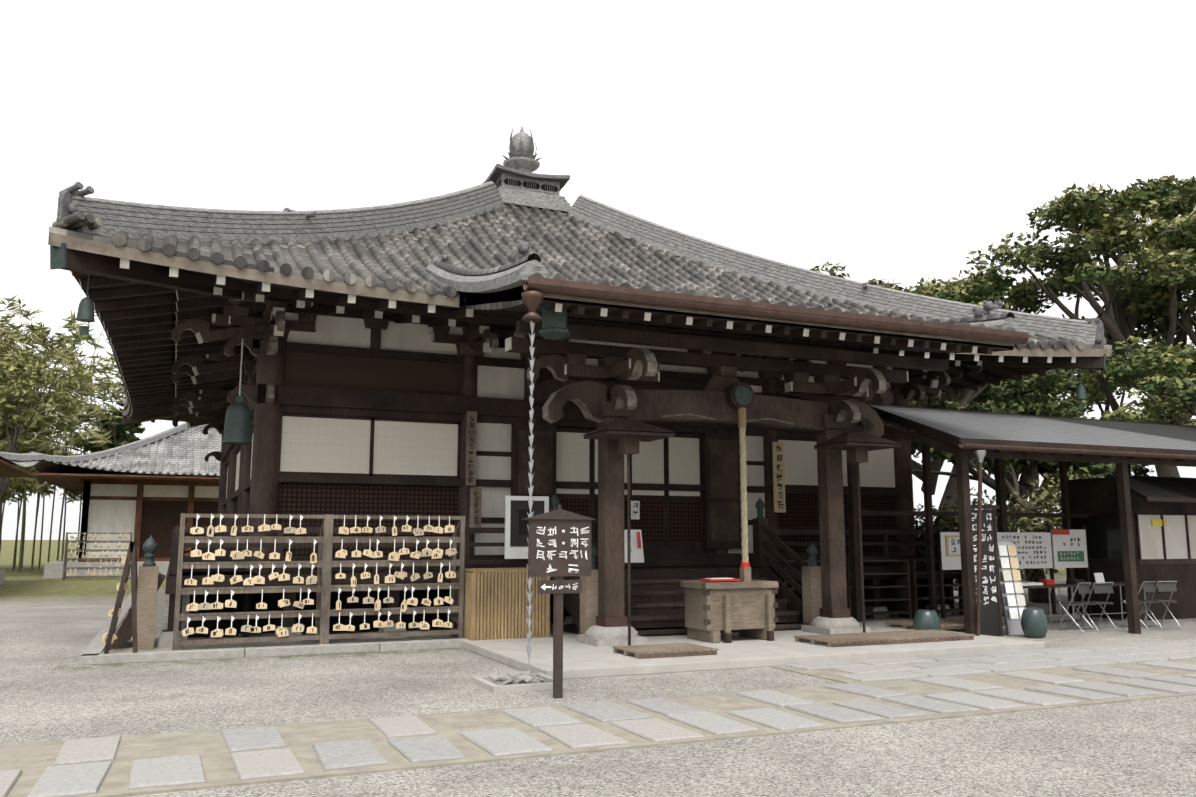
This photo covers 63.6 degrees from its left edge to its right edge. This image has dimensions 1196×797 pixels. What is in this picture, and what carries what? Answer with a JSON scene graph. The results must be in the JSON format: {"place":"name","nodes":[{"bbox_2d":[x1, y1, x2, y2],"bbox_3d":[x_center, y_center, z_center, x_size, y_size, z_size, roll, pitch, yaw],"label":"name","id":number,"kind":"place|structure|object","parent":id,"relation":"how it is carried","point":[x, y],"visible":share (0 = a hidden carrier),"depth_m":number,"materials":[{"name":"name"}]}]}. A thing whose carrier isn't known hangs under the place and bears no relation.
{"place":"outdoors","nodes":[
{"label":"outdoors","id":0,"kind":"place"},
{"bbox_2d":[0,540,1195,796],"bbox_3d":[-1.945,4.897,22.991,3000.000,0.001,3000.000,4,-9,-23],"label":"ground","id":1,"kind":"structure","parent":0,"point":[50,686],"depth_m":8.22,"materials":[{"name":"grey gravel"}]},
{"bbox_2d":[0,451,42,584],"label":"hall","id":2,"kind":"structure","parent":1,"relation":"on","point":[8,468],"depth_m":33.53,"materials":[{"name":"wood"}]},
{"bbox_2d":[0,356,57,551],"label":"tree","id":3,"kind":"object","parent":1,"relation":"on","point":[24,392],"visible":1,"depth_m":40.05,"materials":[{"name":"green plant"}]},
{"bbox_2d":[0,294,129,571],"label":"bamboo grove","id":4,"kind":"object","parent":1,"relation":"on","point":[67,405],"visible":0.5,"depth_m":47.22,"materials":[{"name":"green plant"}]},
{"bbox_2d":[62,532,131,579],"bbox_3d":[-19.151,6.033,36.995,2.260,1.780,0.544,4,-9,-23],"label":"ema rack","id":5,"kind":"object","parent":1,"relation":"on","point":[74,558],"visible":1,"depth_m":36.73,"materials":[{"name":"brown wood"}]},
{"bbox_2d":[83,408,145,452],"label":"tree","id":6,"kind":"object","parent":1,"relation":"on","point":[120,436],"visible":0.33,"depth_m":49.38,"materials":[{"name":"green plant"}]},
{"bbox_2d":[30,422,221,577],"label":"side hall","id":7,"kind":"structure","parent":1,"relation":"on","point":[155,486],"depth_m":40.81,"materials":[{"name":"tile"}]},
{"bbox_2d":[172,513,328,649],"bbox_3d":[-4.737,2.483,13.231,1.910,1.780,0.544,4,-9,-23],"label":"ema rack","id":8,"kind":"object","parent":1,"relation":"on","point":[318,613],"visible":1,"depth_m":13.00,"materials":[{"name":"brown wood"}]},
{"bbox_2d":[324,515,464,643],"bbox_3d":[-2.959,2.593,13.987,1.960,1.780,0.558,4,-9,-23],"label":"ema rack","id":9,"kind":"object","parent":1,"relation":"on","point":[436,553],"visible":1,"depth_m":13.78,"materials":[{"name":"brown wood"}]},
{"bbox_2d":[471,670,566,692],"bbox_3d":[-0.847,2.979,10.257,0.800,0.148,0.800,4,-9,-23],"label":"rain chain pit","id":10,"kind":"object","parent":1,"relation":"on","point":[536,681],"visible":1,"depth_m":10.04,"materials":[{"name":"stone"}]},
{"bbox_2d":[524,504,595,698],"bbox_3d":[-0.386,1.994,9.556,0.760,1.880,0.140,4,-9,-23],"label":"sign post","id":11,"kind":"object","parent":1,"relation":"on","point":[559,543],"visible":1,"depth_m":9.56,"materials":[{"name":"brown wood"}]},
{"bbox_2d":[79,589,1079,664],"bbox_3d":[-1.945,4.842,22.999,17.100,0.110,17.100,4,-9,-23],"label":"stone base","id":12,"kind":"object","parent":1,"relation":"on","point":[93,653],"depth_m":13.23,"materials":[{"name":"grey stone"}]},
{"bbox_2d":[102,535,165,653],"bbox_3d":[-6.257,2.651,13.065,0.711,1.597,1.680,4,-9,-23],"label":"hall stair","id":13,"kind":"object","parent":12,"relation":"on","point":[138,624],"visible":0.98,"depth_m":12.85,"materials":[{"name":"brown wood"}]},
{"bbox_2d":[157,281,1002,646],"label":"temple building","id":14,"kind":"structure","parent":12,"relation":"on","point":[353,411],"depth_m":16.45,"materials":[{"name":"brown wood"}]},
{"bbox_2d":[48,203,1111,425],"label":"hall roof","id":15,"kind":"structure","parent":14,"relation":"on","point":[148,293],"depth_m":15.40,"materials":[{"name":"grey tile"}]},
{"bbox_2d":[76,272,94,335],"bbox_3d":[-6.487,-1.214,12.248,0.220,0.840,0.209,4,-9,-23],"label":"wind bell","id":16,"kind":"object","parent":15,"relation":"on","point":[85,312],"visible":0.98,"depth_m":12.19,"materials":[{"name":"teal metal"}]},
{"bbox_2d":[222,338,251,444],"bbox_3d":[-5.397,-0.119,14.550,0.430,1.600,0.423,4,-9,-23],"label":"hanging bell","id":17,"kind":"object","parent":15,"relation":"attached to","point":[237,426],"visible":1,"depth_m":14.34,"materials":[{"name":"teal metal"}]},
{"bbox_2d":[482,127,571,212],"bbox_3d":[-1.945,-5.762,24.541,2.100,2.538,2.100,4,-9,-23],"label":"roof finial","id":18,"kind":"object","parent":15,"relation":"on","point":[516,180],"visible":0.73,"depth_m":23.79,"materials":[{"name":"grey stone"}]},
{"bbox_2d":[537,298,571,339],"bbox_3d":[-0.538,-1.114,12.089,0.520,0.780,0.450,4,-9,-23],"label":"hanging lantern","id":19,"kind":"object","parent":15,"relation":"attached to","point":[554,325],"visible":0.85,"depth_m":11.95,"materials":[{"name":"teal metal"}]},
{"bbox_2d":[52,181,1105,407],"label":"hall hip ridges","id":20,"kind":"object","parent":15,"relation":"on","point":[77,210],"visible":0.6,"depth_m":19.22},
{"bbox_2d":[521,276,1028,670],"bbox_3d":[2.736,1.048,12.592,7.930,4.525,0.283,4,-9,-23],"label":"rain gutter","id":21,"kind":"object","parent":15,"relation":"attached to","point":[535,289],"visible":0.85,"depth_m":12.28,"materials":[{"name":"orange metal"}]},
{"bbox_2d":[1075,368,1086,408],"bbox_3d":[9.566,-0.211,19.144,0.220,0.840,0.209,4,-9,-23],"label":"wind bell","id":22,"kind":"object","parent":15,"relation":"on","point":[1080,392],"visible":0.96,"depth_m":19.08,"materials":[{"name":"teal metal"}]},
{"bbox_2d":[465,411,785,562],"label":"signs","id":23,"kind":"object","parent":14,"relation":"attached to","point":[517,509],"depth_m":16.02,"materials":[{"name":"white paper"}]},
{"bbox_2d":[456,621,1044,678],"bbox_3d":[2.097,3.506,13.785,7.440,0.105,3.800,4,-9,-23],"label":"entrance apron","id":24,"kind":"object","parent":1,"relation":"on","point":[581,660],"visible":0.58,"depth_m":12.41,"materials":[{"name":"grey stone"}]},
{"bbox_2d":[455,567,549,640],"bbox_3d":[-1.438,3.053,14.465,1.212,0.996,0.922,4,-9,-23],"label":"bamboo screen","id":25,"kind":"object","parent":24,"relation":"on","point":[495,615],"visible":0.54,"depth_m":14.03,"materials":[{"name":"beige wood"}]},
{"bbox_2d":[583,419,675,645],"bbox_3d":[0.418,1.804,13.043,1.040,3.060,0.840,4,-9,-23],"label":"kohai lamp canopy","id":26,"kind":"object","parent":24,"relation":"on","point":[628,435],"visible":0.88,"depth_m":13.06,"materials":[{"name":"brown wood"}]},
{"bbox_2d":[550,494,821,636],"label":"hall stairs","id":27,"kind":"structure","parent":24,"relation":"on","point":[657,607],"depth_m":15.48,"materials":[{"name":"brown wood"}]},
{"bbox_2d":[505,320,948,646],"bbox_3d":[1.512,1.594,15.424,7.200,4.360,4.775,4,-9,-23],"label":"entrance porch","id":28,"kind":"object","parent":24,"relation":"on","point":[724,394],"visible":0.92,"depth_m":14.31,"materials":[{"name":"wood"}]},
{"bbox_2d":[738,407,750,581],"bbox_3d":[2.147,1.540,14.286,0.129,3.120,0.178,4,-9,-23],"label":"bell rope","id":29,"kind":"object","parent":28,"relation":"attached to","point":[745,571],"visible":1,"depth_m":14.24,"materials":[{"name":"beige fabric"}]},
{"bbox_2d":[681,578,778,642],"bbox_3d":[1.919,3.043,13.961,1.260,0.881,0.820,4,-9,-23],"label":"offering box","id":30,"kind":"object","parent":24,"relation":"on","point":[713,606],"visible":0.98,"depth_m":13.72,"materials":[{"name":"brown wood"}]},
{"bbox_2d":[612,619,1003,658],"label":"duckboards","id":31,"kind":"object","parent":24,"relation":"on","point":[829,640],"visible":0.88,"depth_m":13.30,"materials":[{"name":"brown wood"}]},
{"bbox_2d":[814,432,901,632],"bbox_3d":[3.959,2.025,14.564,1.040,3.060,0.840,4,-9,-23],"label":"kohai lamp canopy","id":32,"kind":"object","parent":24,"relation":"on","point":[857,446],"visible":0.88,"depth_m":14.58,"materials":[{"name":"brown wood"}]},
{"bbox_2d":[913,609,940,629],"bbox_3d":[5.066,3.486,14.870,0.400,0.455,0.394,4,-9,-23],"label":"ceramic pot","id":33,"kind":"object","parent":24,"relation":"on","point":[924,619],"visible":0.62,"depth_m":14.74,"materials":[{"name":"teal ceramic"}]},
{"bbox_2d":[774,559,963,617],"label":"shoe shelves","id":34,"kind":"object","parent":1,"relation":"on","point":[906,586],"visible":0.44,"depth_m":17.84,"materials":[{"name":"brown wood"}]},
{"bbox_2d":[809,262,1063,529],"bbox_3d":[11.490,0.690,31.586,10.636,11.522,10.513,4,-9,-23],"label":"tree","id":35,"kind":"object","parent":1,"relation":"on","point":[980,287],"visible":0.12,"depth_m":30.48,"materials":[{"name":"green plant"}]},
{"bbox_2d":[914,504,958,587],"bbox_3d":[6.898,3.480,21.267,2.920,2.332,2.418,0,-8,0],"label":"hedge","id":36,"kind":"object","parent":1,"relation":"on","point":[921,538],"visible":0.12,"depth_m":21.09,"materials":[{"name":"green plant"}]},
{"bbox_2d":[971,505,1002,636],"bbox_3d":[6.167,2.751,15.460,0.700,2.080,0.160,4,-9,-23],"label":"vertical signboard","id":37,"kind":"object","parent":1,"relation":"on","point":[991,618],"visible":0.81,"depth_m":15.46,"materials":[{"name":"black wood"}]},
{"bbox_2d":[933,487,1058,590],"bbox_3d":[8.762,3.422,22.528,3.419,2.807,3.043,4,-9,-23],"label":"hedge","id":38,"kind":"object","parent":1,"relation":"on","point":[1010,528],"visible":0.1,"depth_m":22.26,"materials":[{"name":"green plant"}]},
{"bbox_2d":[997,542,1025,634],"bbox_3d":[6.730,3.086,15.748,0.420,1.489,0.300,4,-9,-23],"label":"display rack","id":39,"kind":"object","parent":1,"relation":"on","point":[1012,597],"visible":0.92,"depth_m":15.69,"materials":[{"name":"silver metal"}]},
{"bbox_2d":[829,401,1195,635],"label":"canopy","id":40,"kind":"object","parent":1,"relation":"on","point":[980,436],"visible":0.9,"depth_m":16.45,"materials":[{"name":"brown wood"}]},
{"bbox_2d":[937,524,1091,618],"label":"shelter notice boards","id":41,"kind":"object","parent":1,"relation":"on","point":[1051,549],"visible":0.62,"depth_m":18.57,"materials":[{"name":"white paper"}]},
{"bbox_2d":[1021,608,1047,637],"bbox_3d":[6.876,3.537,15.216,0.400,0.455,0.394,4,-9,-23],"label":"ceramic stool","id":42,"kind":"object","parent":1,"relation":"on","point":[1034,622],"visible":1,"depth_m":15.08,"materials":[{"name":"teal ceramic"}]},
{"bbox_2d":[911,368,1168,602],"bbox_3d":[10.604,2.078,23.809,7.304,6.278,5.668,-1,-8,7],"label":"tree","id":43,"kind":"object","parent":1,"relation":"on","point":[1035,404],"visible":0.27,"depth_m":24.30,"materials":[{"name":"green plant"}]},
{"bbox_2d":[1007,471,1094,532],"bbox_3d":[11.169,3.201,22.273,3.137,3.168,2.844,4,-9,-23],"label":"hedge","id":44,"kind":"object","parent":1,"relation":"on","point":[1055,521],"visible":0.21,"depth_m":22.32,"materials":[{"name":"green plant"}]},
{"bbox_2d":[988,359,1145,569],"bbox_3d":[16.976,2.311,42.430,11.104,11.677,12.667,4,-9,-23],"label":"tree","id":45,"kind":"object","parent":1,"relation":"on","point":[1095,394],"visible":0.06,"depth_m":39.57,"materials":[{"name":"green plant"}]},
{"bbox_2d":[1056,582,1095,631],"bbox_3d":[8.105,3.535,16.416,0.422,0.816,0.462,6,-10,-37],"label":"folding chair","id":46,"kind":"object","parent":1,"relation":"on","point":[1083,588],"visible":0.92,"depth_m":16.34,"materials":[{"name":"silver metal"}]},
{"bbox_2d":[965,175,1195,476],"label":"tree","id":47,"kind":"object","parent":1,"relation":"on","point":[1151,297],"visible":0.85,"depth_m":28.79,"materials":[{"name":"green plant"}]},
{"bbox_2d":[1022,573,1147,626],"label":"shelter tables","id":48,"kind":"object","parent":1,"relation":"on","point":[1050,583],"visible":0.65,"depth_m":17.52,"materials":[{"name":"brown wood"}]},
{"bbox_2d":[1077,582,1117,630],"bbox_3d":[8.538,3.554,16.548,0.422,0.816,0.462,3,-9,-18],"label":"folding chair","id":49,"kind":"object","parent":1,"relation":"on","point":[1101,588],"visible":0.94,"depth_m":16.43,"materials":[{"name":"silver metal"}]},
{"bbox_2d":[1068,475,1195,620],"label":"stall","id":50,"kind":"object","parent":1,"relation":"on","point":[1163,509],"visible":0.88,"depth_m":18.91,"materials":[{"name":"brown wood"}]},
{"bbox_2d":[1083,334,1195,425],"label":"tree","id":51,"kind":"object","parent":1,"relation":"on","point":[1159,360],"visible":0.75,"depth_m":22.38,"materials":[{"name":"green plant"}]},
{"bbox_2d":[1121,581,1159,629],"bbox_3d":[9.475,3.605,16.897,0.422,0.816,0.462,6,-10,-35],"label":"folding chair","id":52,"kind":"object","parent":1,"relation":"on","point":[1148,587],"visible":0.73,"depth_m":16.81,"materials":[{"name":"silver metal"}]},
{"bbox_2d":[1141,581,1181,628],"bbox_3d":[9.908,3.624,17.029,0.422,0.816,0.462,2,-9,-15],"label":"folding chair","id":53,"kind":"object","parent":1,"relation":"on","point":[1167,587],"visible":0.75,"depth_m":16.91,"materials":[{"name":"silver metal"}]},
{"bbox_2d":[1181,338,1195,381],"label":"tree","id":54,"kind":"object","parent":1,"relation":"on","point":[1191,344],"visible":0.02,"depth_m":36.83,"materials":[{"name":"green plant"}]},
{"bbox_2d":[0,639,1195,796],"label":"stepping stone path","id":55,"kind":"structure","parent":0,"point":[879,691],"depth_m":7.97,"materials":[{"name":"grey stone"}]},
{"bbox_2d":[0,0,1195,539],"label":"sky","id":56,"kind":"structure","parent":0,"point":[898,140],"materials":[{"name":"white"}]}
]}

